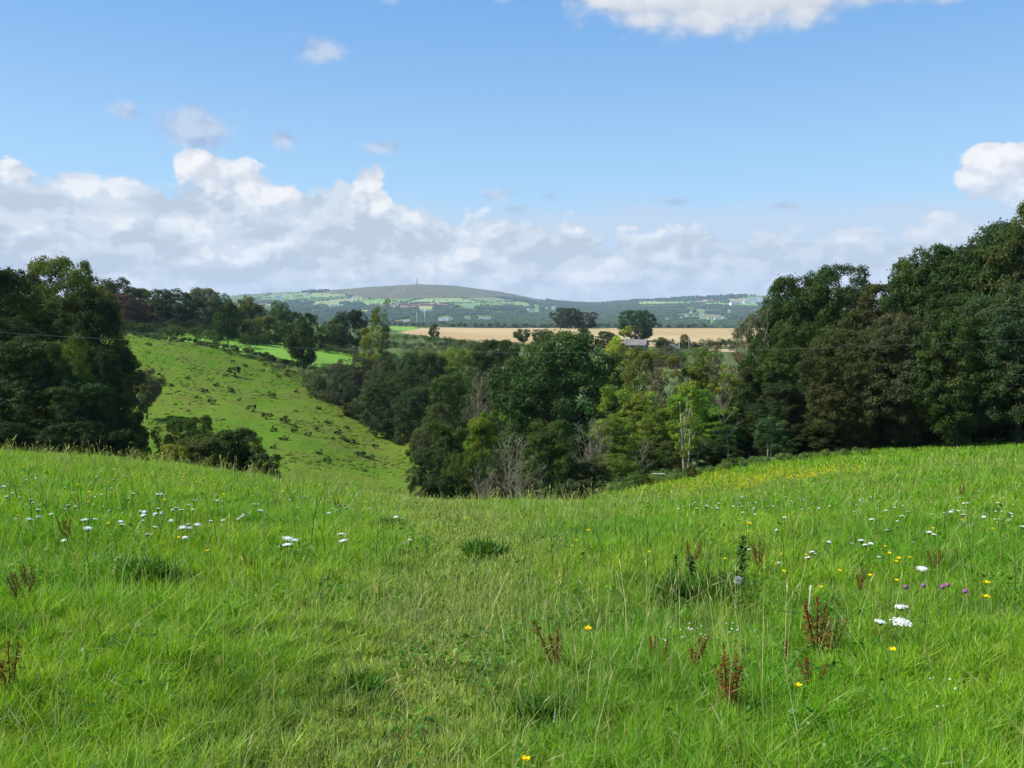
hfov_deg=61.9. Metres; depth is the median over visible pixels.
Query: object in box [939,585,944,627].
purple clover
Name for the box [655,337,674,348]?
field tree
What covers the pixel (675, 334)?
wheat field
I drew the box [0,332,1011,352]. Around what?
overhead wire
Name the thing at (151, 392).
hawthorn tree
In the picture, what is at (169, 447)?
shrub
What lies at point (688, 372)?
woodland tree
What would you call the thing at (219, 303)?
woodland tree
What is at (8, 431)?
shrub
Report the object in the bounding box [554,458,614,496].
willow tree
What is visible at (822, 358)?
woodland tree
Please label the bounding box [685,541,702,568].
dock plant
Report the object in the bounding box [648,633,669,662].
dock plant
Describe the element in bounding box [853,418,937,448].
shrub
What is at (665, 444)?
willow tree
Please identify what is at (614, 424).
woodland tree
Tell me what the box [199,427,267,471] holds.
shrub
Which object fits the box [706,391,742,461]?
bare tree
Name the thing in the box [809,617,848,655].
dock plant
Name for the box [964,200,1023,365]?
woodland tree
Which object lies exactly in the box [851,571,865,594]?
dock plant
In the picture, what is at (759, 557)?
dock plant
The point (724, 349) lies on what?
stubble strip
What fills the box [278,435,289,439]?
shrub
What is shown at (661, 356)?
field tree
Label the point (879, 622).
umbel flower
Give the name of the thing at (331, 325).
field tree
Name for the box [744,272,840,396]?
woodland tree
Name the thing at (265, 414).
shrub
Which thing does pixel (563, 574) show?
dock plant
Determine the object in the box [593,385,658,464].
woodland tree
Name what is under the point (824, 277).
woodland tree
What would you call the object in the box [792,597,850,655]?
dock plant
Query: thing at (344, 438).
shrub
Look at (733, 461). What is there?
shrub
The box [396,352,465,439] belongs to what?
willow tree
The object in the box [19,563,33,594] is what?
dock plant
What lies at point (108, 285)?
woodland tree
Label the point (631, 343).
stone barn
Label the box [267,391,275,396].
shrub
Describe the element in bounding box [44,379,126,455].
woodland tree
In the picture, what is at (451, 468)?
willow tree
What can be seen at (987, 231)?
woodland tree
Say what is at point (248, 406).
shrub
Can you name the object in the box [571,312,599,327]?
field tree
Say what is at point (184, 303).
woodland tree
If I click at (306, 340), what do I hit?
field tree
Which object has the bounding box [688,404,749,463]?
woodland tree
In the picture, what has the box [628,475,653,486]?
shrub
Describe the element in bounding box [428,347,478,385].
willow tree
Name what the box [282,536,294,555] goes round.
umbel flower
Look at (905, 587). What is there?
purple clover
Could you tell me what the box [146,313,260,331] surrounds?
hedge
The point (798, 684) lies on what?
buttercup
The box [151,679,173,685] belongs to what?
broadleaf plant
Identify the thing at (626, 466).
willow tree
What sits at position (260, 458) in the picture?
shrub
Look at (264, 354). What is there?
hedge
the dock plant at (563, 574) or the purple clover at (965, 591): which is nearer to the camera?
the purple clover at (965, 591)
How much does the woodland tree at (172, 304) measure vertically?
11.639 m
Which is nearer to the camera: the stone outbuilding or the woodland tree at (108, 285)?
the woodland tree at (108, 285)
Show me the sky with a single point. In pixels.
(599, 151)
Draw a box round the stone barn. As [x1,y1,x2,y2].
[622,339,649,349]
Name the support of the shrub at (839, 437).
on the ground at (394, 335)
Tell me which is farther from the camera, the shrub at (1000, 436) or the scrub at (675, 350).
the scrub at (675, 350)
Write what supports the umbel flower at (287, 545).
on the ground at (394, 335)
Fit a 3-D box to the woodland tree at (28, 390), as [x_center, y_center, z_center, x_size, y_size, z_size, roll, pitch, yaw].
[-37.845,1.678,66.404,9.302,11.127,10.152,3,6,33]
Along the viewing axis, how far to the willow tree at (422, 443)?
135.26 m
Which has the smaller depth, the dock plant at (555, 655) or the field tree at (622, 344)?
the dock plant at (555, 655)
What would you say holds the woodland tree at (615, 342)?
on the ground at (394, 335)
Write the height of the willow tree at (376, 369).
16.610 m
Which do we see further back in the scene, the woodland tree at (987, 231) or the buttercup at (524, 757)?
the woodland tree at (987, 231)
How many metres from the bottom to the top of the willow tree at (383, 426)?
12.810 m
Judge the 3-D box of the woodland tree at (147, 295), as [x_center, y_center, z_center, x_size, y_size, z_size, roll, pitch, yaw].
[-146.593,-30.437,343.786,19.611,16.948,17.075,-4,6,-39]
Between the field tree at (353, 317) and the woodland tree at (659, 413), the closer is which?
the woodland tree at (659, 413)
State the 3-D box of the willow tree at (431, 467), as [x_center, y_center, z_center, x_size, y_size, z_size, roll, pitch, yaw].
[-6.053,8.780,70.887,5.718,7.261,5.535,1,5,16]
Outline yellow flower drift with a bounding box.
[620,458,883,494]
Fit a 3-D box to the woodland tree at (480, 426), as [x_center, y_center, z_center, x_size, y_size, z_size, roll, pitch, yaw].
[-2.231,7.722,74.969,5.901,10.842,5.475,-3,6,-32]
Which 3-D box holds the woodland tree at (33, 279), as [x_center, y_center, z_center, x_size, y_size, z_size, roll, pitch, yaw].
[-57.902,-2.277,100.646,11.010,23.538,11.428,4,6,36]
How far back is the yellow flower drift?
42.99 m
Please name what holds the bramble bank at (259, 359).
on the pasture
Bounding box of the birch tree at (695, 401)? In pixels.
[665,380,709,468]
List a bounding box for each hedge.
[122,317,266,347]
[132,333,325,370]
[135,321,274,339]
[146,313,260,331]
[251,335,409,370]
[312,335,399,347]
[381,321,706,327]
[389,334,536,347]
[650,338,764,348]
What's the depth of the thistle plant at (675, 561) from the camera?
8.32 m
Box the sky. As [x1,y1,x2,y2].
[0,0,1023,302]
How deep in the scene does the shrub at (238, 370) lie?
199.21 m
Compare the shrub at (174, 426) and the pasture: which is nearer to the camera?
the shrub at (174, 426)
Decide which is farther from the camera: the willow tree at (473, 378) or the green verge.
the green verge
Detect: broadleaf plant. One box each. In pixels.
[104,635,139,645]
[136,630,156,637]
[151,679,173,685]
[187,630,210,637]
[618,665,645,669]
[751,632,778,645]
[779,610,800,614]
[806,663,836,669]
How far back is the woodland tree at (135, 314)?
282.46 m
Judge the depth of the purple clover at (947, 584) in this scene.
6.15 m
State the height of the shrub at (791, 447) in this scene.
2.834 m
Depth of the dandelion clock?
7.27 m
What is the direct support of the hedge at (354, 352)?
on the ground at (394, 335)
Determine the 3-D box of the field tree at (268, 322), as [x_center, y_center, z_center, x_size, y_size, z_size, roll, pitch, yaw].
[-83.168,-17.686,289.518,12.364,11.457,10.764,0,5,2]
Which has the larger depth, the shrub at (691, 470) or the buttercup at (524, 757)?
the shrub at (691, 470)
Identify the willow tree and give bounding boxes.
[304,363,357,402]
[324,356,380,410]
[342,384,373,419]
[351,356,414,427]
[359,378,414,438]
[372,352,444,418]
[391,385,453,455]
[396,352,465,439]
[405,447,473,497]
[410,403,467,461]
[421,370,485,451]
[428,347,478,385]
[440,451,488,499]
[457,364,493,404]
[491,449,535,498]
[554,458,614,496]
[592,453,642,486]
[619,446,673,480]
[647,438,695,474]
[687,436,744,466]
[729,433,766,457]
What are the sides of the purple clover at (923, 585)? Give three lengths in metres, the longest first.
0.406 x 0.034 x 0.033 m
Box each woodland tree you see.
[0,265,51,335]
[0,266,47,408]
[0,291,97,373]
[0,317,55,417]
[0,335,99,449]
[10,252,142,396]
[33,333,102,430]
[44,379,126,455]
[48,288,149,443]
[58,346,138,453]
[91,282,115,314]
[95,277,143,316]
[113,293,150,331]
[123,300,154,323]
[131,287,169,304]
[137,299,164,323]
[149,303,188,328]
[151,288,203,328]
[177,302,206,329]
[184,293,206,326]
[189,286,232,330]
[202,302,222,329]
[224,295,258,332]
[242,303,269,330]
[419,420,468,490]
[459,410,512,498]
[462,338,527,448]
[514,419,579,499]
[561,434,613,486]
[585,416,645,489]
[591,366,631,435]
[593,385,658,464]
[604,325,632,390]
[606,345,662,445]
[624,404,680,462]
[660,389,715,462]
[661,349,711,436]
[676,359,738,426]
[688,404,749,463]
[701,364,750,458]
[725,359,784,454]
[729,404,765,442]
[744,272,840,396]
[745,380,814,456]
[758,319,850,447]
[788,262,881,382]
[794,328,904,449]
[837,281,926,423]
[851,309,962,447]
[878,243,999,413]
[901,293,1020,446]
[916,217,1023,344]
[948,281,1023,444]
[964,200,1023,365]
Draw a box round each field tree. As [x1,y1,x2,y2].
[211,300,249,350]
[237,319,262,344]
[251,315,284,343]
[269,300,293,337]
[277,311,324,377]
[282,320,303,345]
[318,318,345,350]
[333,309,369,352]
[357,322,386,377]
[364,298,398,379]
[428,325,439,337]
[512,329,530,345]
[531,329,555,341]
[549,308,583,327]
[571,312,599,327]
[578,327,593,337]
[596,331,616,347]
[603,343,637,365]
[617,309,657,338]
[645,348,670,366]
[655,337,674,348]
[665,355,689,368]
[679,334,690,345]
[686,348,714,354]
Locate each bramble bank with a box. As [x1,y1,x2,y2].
[122,333,312,381]
[267,363,352,394]
[586,446,870,492]
[596,466,688,490]
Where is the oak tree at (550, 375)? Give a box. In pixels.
[483,326,630,498]
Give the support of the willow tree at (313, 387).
on the pasture
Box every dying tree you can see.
[460,372,508,464]
[639,340,696,434]
[701,344,743,411]
[717,302,779,408]
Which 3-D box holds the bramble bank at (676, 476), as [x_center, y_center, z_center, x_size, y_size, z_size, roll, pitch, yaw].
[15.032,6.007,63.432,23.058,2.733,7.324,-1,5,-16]
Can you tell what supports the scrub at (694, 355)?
on the ground at (394, 335)
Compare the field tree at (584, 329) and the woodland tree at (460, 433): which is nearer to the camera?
the woodland tree at (460, 433)
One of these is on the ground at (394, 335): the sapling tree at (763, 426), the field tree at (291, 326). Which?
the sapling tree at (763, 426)
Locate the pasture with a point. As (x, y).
(234, 412)
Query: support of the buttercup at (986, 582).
on the ground at (394, 335)
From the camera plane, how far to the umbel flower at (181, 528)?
8.78 m
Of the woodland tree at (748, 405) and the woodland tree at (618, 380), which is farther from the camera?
the woodland tree at (618, 380)
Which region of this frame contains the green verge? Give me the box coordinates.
[390,326,419,330]
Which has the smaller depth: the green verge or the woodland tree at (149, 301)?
the woodland tree at (149, 301)
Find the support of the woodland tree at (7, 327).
on the ground at (394, 335)
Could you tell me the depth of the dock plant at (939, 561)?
8.41 m
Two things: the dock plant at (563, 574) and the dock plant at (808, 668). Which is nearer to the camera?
the dock plant at (808, 668)
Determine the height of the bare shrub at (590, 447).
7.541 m
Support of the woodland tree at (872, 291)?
on the ground at (394, 335)
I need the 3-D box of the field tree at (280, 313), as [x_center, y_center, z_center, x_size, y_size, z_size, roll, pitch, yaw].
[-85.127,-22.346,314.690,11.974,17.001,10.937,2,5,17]
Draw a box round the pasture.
[100,334,456,494]
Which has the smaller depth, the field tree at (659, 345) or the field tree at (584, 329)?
the field tree at (659, 345)
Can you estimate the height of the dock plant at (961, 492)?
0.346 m
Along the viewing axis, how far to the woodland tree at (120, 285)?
298.04 m
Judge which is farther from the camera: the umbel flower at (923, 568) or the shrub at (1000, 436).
the shrub at (1000, 436)
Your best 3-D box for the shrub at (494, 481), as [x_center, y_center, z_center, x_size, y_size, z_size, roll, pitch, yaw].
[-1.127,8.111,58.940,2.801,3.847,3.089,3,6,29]
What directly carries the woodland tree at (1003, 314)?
on the ground at (394, 335)
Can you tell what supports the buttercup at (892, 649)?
on the ground at (394, 335)
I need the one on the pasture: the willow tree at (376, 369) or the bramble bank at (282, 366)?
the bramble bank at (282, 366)
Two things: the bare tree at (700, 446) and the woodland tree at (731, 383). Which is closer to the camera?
the bare tree at (700, 446)
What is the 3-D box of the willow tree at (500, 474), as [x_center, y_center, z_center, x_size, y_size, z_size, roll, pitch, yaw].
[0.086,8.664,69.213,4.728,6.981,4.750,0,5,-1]
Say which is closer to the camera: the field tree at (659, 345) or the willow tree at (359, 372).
the willow tree at (359, 372)
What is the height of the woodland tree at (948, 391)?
12.439 m
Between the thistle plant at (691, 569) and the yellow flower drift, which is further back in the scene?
the yellow flower drift
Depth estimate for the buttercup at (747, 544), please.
7.79 m
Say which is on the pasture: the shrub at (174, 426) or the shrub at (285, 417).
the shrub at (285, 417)
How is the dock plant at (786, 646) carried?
on the ground at (394, 335)
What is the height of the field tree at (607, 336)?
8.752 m
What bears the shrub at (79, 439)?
on the ground at (394, 335)
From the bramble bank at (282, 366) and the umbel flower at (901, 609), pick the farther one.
the bramble bank at (282, 366)
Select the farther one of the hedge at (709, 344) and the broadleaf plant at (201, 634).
the hedge at (709, 344)
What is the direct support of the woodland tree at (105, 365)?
on the ground at (394, 335)
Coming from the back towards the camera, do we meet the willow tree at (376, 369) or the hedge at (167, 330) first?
the hedge at (167, 330)
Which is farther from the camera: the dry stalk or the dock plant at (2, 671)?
the dry stalk
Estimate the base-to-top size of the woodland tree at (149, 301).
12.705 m
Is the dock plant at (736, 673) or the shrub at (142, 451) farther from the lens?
the shrub at (142, 451)
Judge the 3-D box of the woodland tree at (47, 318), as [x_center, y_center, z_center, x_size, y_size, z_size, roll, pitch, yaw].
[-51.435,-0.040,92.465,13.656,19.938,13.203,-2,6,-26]
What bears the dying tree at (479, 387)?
on the ground at (394, 335)
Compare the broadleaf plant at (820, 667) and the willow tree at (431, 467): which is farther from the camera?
the willow tree at (431, 467)
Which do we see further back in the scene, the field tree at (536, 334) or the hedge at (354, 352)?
the field tree at (536, 334)
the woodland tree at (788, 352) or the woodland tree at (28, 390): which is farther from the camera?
the woodland tree at (788, 352)
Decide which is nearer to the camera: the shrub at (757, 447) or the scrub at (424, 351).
the shrub at (757, 447)
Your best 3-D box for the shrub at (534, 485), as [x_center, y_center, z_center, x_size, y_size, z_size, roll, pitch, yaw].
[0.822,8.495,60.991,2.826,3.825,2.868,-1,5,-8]
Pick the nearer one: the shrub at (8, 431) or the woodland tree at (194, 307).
the shrub at (8, 431)
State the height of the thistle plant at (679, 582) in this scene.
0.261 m
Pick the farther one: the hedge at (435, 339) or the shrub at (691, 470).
the hedge at (435, 339)
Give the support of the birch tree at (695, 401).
on the ground at (394, 335)
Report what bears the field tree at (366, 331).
on the ground at (394, 335)
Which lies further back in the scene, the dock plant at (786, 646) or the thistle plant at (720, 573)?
the thistle plant at (720, 573)
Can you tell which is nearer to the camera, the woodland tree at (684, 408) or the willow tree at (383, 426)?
the woodland tree at (684, 408)
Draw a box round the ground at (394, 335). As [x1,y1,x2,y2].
[0,323,1023,767]
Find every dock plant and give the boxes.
[0,640,39,696]
[7,571,39,605]
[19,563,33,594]
[55,512,81,546]
[242,553,252,574]
[532,619,568,675]
[554,566,570,590]
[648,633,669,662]
[668,631,709,670]
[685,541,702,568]
[713,641,758,714]
[713,664,757,722]
[748,540,773,572]
[782,639,791,658]
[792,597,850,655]
[798,655,830,690]
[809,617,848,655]
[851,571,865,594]
[926,547,943,576]
[958,484,968,497]
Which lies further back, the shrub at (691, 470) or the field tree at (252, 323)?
the field tree at (252, 323)
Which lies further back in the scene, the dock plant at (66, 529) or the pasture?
the pasture
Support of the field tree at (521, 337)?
on the ground at (394, 335)
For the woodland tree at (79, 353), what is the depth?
69.39 m
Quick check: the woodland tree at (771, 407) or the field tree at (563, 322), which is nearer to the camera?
the woodland tree at (771, 407)
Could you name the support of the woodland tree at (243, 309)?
on the ground at (394, 335)
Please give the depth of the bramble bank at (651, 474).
64.60 m
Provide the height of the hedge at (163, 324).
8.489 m
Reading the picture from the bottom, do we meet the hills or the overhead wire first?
the overhead wire
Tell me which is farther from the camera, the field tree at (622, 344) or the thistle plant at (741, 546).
the field tree at (622, 344)
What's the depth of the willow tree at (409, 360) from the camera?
170.24 m
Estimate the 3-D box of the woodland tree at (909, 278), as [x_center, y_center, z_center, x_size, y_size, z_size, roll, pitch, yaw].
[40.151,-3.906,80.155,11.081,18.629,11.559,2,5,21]
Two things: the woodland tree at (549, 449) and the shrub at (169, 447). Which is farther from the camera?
the woodland tree at (549, 449)
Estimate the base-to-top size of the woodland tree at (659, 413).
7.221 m
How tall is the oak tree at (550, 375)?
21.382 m
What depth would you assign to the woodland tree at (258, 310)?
325.66 m
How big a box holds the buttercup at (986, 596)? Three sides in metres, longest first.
0.547 x 0.049 x 0.047 m
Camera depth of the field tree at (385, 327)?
203.35 m
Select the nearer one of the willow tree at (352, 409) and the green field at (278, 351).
the willow tree at (352, 409)
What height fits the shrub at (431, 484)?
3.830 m
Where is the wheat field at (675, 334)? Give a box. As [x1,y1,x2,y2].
[398,327,760,346]
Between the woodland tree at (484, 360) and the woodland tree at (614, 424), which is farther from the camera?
the woodland tree at (484, 360)
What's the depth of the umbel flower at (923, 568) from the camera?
7.58 m
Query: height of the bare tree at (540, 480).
3.933 m
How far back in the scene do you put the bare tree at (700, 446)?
73.00 m
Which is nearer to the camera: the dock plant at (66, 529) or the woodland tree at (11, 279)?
the dock plant at (66, 529)
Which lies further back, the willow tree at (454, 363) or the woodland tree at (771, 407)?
the willow tree at (454, 363)
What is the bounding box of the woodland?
[209,286,872,327]
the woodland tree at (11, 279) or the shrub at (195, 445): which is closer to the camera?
the shrub at (195, 445)
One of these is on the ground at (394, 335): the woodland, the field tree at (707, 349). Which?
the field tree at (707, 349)
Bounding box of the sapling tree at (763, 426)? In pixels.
[752,416,790,461]
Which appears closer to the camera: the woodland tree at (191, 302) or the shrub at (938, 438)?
the shrub at (938, 438)
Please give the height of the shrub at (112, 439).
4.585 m
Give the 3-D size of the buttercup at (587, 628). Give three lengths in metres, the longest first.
0.445 x 0.045 x 0.043 m
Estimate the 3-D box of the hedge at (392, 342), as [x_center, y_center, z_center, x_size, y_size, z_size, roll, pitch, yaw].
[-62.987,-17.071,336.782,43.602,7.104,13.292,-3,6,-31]
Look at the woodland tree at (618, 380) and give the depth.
122.00 m
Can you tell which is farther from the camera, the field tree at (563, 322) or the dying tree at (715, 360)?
the field tree at (563, 322)
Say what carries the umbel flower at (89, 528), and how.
on the ground at (394, 335)
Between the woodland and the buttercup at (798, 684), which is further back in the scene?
the woodland
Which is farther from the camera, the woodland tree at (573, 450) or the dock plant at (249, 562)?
the woodland tree at (573, 450)
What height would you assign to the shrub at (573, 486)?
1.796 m
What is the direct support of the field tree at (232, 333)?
on the pasture
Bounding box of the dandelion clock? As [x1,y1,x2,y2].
[734,576,742,606]
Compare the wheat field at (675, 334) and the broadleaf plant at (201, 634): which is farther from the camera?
the wheat field at (675, 334)
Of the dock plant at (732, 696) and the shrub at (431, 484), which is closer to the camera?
the dock plant at (732, 696)
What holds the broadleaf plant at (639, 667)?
on the ground at (394, 335)
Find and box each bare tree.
[532,460,545,497]
[632,440,652,470]
[692,419,706,465]
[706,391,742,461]
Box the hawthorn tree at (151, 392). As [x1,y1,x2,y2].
[133,368,167,418]
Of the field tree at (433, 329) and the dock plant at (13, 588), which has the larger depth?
the field tree at (433, 329)
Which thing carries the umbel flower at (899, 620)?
on the ground at (394, 335)
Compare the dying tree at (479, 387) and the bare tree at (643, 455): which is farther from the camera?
the dying tree at (479, 387)
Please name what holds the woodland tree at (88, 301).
on the ground at (394, 335)
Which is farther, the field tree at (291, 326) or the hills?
the hills
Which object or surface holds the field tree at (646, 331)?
on the ground at (394, 335)
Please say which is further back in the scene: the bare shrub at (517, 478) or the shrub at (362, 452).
the shrub at (362, 452)
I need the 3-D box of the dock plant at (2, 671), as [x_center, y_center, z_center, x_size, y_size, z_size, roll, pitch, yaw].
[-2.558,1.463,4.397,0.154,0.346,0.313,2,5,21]
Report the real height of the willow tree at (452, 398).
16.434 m
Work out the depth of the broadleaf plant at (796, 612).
6.54 m
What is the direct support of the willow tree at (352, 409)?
on the pasture
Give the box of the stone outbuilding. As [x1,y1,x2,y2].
[663,343,680,353]
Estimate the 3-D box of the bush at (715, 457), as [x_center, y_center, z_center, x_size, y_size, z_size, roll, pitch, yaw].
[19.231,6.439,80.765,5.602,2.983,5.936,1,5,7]
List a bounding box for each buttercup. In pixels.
[521,755,529,767]
[581,625,590,677]
[744,522,750,577]
[795,683,801,761]
[890,647,895,694]
[976,594,989,674]
[983,580,989,645]
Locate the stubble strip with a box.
[709,349,735,351]
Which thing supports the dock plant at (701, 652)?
on the ground at (394, 335)
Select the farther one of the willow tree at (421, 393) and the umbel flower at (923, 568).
the willow tree at (421, 393)
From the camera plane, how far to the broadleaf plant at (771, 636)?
5.67 m
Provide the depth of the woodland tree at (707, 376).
103.56 m
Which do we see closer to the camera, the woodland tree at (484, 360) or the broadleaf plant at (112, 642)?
the broadleaf plant at (112, 642)
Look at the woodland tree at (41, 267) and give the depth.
101.26 m
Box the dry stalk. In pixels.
[807,585,811,628]
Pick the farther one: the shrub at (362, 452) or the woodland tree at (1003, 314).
the shrub at (362, 452)
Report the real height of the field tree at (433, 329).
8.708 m
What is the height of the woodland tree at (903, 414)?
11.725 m
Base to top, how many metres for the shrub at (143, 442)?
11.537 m
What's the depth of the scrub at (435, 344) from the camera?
346.19 m
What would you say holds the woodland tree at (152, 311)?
on the ground at (394, 335)
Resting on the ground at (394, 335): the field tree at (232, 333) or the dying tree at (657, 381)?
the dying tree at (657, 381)
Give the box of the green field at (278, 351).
[163,331,402,379]
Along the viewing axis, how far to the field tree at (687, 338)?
348.90 m
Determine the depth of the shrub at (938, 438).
70.09 m
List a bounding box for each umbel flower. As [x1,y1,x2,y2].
[84,526,92,545]
[178,526,186,545]
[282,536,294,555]
[282,543,292,556]
[875,619,885,645]
[889,617,912,645]
[895,604,908,637]
[916,566,928,588]
[926,531,931,552]
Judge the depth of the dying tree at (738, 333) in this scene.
91.99 m
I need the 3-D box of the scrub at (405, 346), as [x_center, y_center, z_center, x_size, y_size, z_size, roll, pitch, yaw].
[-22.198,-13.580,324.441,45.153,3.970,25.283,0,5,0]
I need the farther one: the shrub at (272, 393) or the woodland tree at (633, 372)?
the shrub at (272, 393)
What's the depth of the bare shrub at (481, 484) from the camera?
57.79 m
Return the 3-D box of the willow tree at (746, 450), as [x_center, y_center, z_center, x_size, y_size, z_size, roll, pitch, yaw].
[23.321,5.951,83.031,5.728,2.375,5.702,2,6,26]
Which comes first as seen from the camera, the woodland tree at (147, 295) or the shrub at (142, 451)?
the shrub at (142, 451)
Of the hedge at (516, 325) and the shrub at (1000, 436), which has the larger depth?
the hedge at (516, 325)
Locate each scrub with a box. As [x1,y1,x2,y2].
[383,341,496,348]
[396,343,509,351]
[399,348,481,357]
[577,347,719,356]
[671,350,764,360]
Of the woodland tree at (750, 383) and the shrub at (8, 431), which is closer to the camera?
the shrub at (8, 431)
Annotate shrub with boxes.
[0,418,63,452]
[33,421,101,455]
[82,427,138,457]
[122,401,149,450]
[127,447,151,460]
[150,414,213,459]
[152,444,189,463]
[156,431,240,470]
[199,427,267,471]
[226,366,240,375]
[242,453,281,478]
[246,404,255,411]
[262,413,273,418]
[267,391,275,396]
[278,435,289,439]
[280,415,289,422]
[339,436,349,441]
[353,451,365,455]
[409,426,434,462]
[419,473,460,499]
[466,461,501,499]
[475,474,514,499]
[492,431,538,498]
[511,477,539,500]
[553,478,593,500]
[573,414,612,490]
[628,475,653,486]
[682,463,697,478]
[721,457,739,467]
[752,437,806,456]
[766,425,837,456]
[805,425,886,451]
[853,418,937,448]
[916,423,1002,446]
[966,421,1023,441]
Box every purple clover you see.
[903,585,907,614]
[921,583,925,625]
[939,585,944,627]
[945,583,950,625]
[959,589,967,626]
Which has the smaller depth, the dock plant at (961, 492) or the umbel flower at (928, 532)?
the umbel flower at (928, 532)
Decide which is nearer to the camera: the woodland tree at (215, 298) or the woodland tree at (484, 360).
the woodland tree at (484, 360)
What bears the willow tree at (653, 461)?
on the ground at (394, 335)
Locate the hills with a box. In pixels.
[114,284,879,321]
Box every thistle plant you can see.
[672,554,681,573]
[674,578,684,603]
[684,553,695,578]
[712,570,725,595]
[732,535,750,585]
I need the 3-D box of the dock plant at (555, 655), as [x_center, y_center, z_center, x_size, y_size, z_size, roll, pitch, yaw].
[0.290,1.625,5.286,0.218,0.407,0.324,4,6,35]
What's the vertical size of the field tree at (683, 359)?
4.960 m

